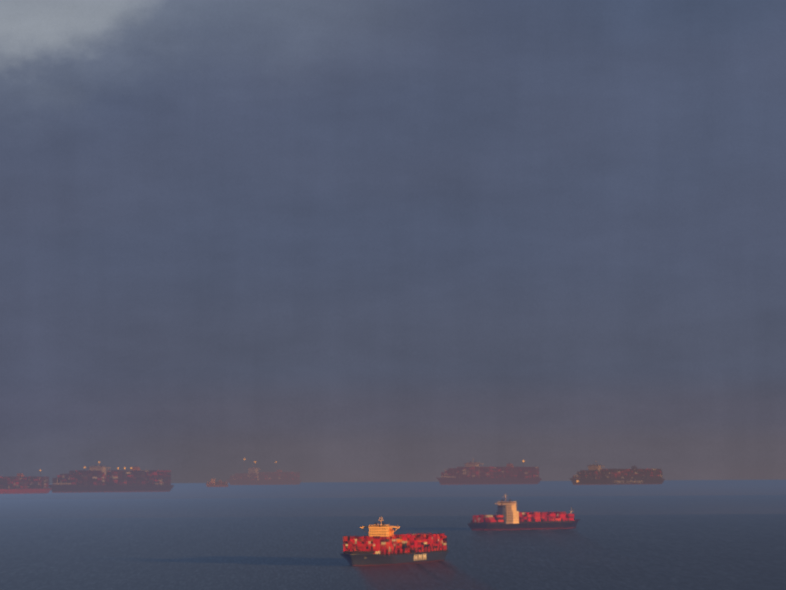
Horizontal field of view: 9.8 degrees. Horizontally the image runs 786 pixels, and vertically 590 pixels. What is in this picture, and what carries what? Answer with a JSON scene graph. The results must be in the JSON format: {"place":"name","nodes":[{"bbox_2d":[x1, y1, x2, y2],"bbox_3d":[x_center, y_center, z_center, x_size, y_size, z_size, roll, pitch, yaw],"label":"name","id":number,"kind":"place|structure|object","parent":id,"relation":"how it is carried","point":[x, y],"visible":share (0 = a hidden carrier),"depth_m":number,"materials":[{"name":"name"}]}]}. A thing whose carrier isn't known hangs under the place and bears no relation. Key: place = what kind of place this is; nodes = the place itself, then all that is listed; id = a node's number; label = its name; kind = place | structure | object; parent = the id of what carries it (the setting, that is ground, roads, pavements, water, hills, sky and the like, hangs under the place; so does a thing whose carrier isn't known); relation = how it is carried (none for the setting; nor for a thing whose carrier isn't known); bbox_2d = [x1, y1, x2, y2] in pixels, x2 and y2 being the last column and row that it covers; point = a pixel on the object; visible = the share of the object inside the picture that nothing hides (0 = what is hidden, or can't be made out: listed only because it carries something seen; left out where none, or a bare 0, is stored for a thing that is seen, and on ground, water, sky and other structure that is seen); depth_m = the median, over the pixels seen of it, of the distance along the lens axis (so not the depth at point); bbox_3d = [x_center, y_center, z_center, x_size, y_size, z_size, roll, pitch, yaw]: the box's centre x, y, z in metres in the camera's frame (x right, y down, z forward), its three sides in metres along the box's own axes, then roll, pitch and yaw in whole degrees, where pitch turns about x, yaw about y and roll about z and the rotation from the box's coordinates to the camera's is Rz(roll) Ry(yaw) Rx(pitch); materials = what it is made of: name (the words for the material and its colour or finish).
{"place":"outdoors","nodes":[
{"label":"outdoors","id":0,"kind":"place"},
{"bbox_2d":[0,480,785,589],"bbox_3d":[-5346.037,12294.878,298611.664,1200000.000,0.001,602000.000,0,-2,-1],"label":"sea","id":1,"kind":"structure","parent":0,"point":[693,540],"depth_m":7314.45,"materials":[{"name":"liquid"}]},
{"bbox_2d":[0,470,50,493],"bbox_3d":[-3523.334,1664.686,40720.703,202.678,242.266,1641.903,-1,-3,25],"label":"ship","id":2,"kind":"object","parent":1,"relation":"on","point":[12,481],"depth_m":40964.53,"materials":[{"name":"red metal"}]},
{"bbox_2d":[49,462,173,492],"bbox_3d":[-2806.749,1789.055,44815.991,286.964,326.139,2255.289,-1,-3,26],"label":"ship","id":3,"kind":"object","parent":1,"relation":"on","point":[136,479],"depth_m":44696.67,"materials":[{"name":"red metal"}]},
{"bbox_2d":[206,478,227,486],"bbox_3d":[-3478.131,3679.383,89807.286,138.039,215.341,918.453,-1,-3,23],"label":"ship","id":4,"kind":"object","parent":1,"relation":"on","point":[212,482],"depth_m":89707.42,"materials":[{"name":"red metal"}]},
{"bbox_2d":[228,459,301,484],"bbox_3d":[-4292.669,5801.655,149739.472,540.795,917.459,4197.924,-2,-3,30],"label":"ship","id":5,"kind":"object","parent":1,"relation":"on","point":[255,474],"depth_m":149493.25,"materials":[{"name":"red metal"}]},
{"bbox_2d":[340,523,448,565],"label":"ship","id":6,"kind":"object","parent":1,"relation":"on","point":[383,544],"visible":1,"depth_m":5011.00,"materials":[{"name":"red metal"}]},
{"bbox_2d":[354,561,484,589],"bbox_3d":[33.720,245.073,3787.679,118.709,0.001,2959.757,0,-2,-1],"label":"hull reflection","id":7,"kind":"object","parent":1,"relation":"on","point":[413,576],"visible":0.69,"depth_m":4690.24,"materials":[{"name":"liquid"}]},
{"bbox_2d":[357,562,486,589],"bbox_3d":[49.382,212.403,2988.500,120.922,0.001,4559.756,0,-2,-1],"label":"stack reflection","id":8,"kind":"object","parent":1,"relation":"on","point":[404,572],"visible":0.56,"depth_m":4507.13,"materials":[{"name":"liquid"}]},
{"bbox_2d":[436,458,540,484],"bbox_3d":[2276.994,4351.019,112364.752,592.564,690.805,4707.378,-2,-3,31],"label":"ship","id":9,"kind":"object","parent":1,"relation":"on","point":[516,474],"depth_m":111956.77,"materials":[{"name":"red metal"}]},
{"bbox_2d":[468,494,580,530],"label":"feeder ship","id":10,"kind":"object","parent":1,"relation":"on","point":[507,516],"visible":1,"depth_m":8422.57,"materials":[{"name":"red metal"}]},
{"bbox_2d":[569,462,664,484],"bbox_3d":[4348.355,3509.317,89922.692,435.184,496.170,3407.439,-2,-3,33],"label":"ship","id":11,"kind":"object","parent":1,"relation":"on","point":[595,472],"depth_m":89566.53,"materials":[{"name":"black metal"}]},
{"bbox_2d":[0,466,785,499],"bbox_3d":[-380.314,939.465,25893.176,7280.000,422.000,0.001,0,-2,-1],"label":"mist bank","id":12,"kind":"structure","parent":0,"point":[376,491],"depth_m":25892.69,"materials":[{"name":"grey"}]},
{"bbox_2d":[0,0,785,483],"label":"sky","id":13,"kind":"structure","parent":0,"point":[322,240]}
]}

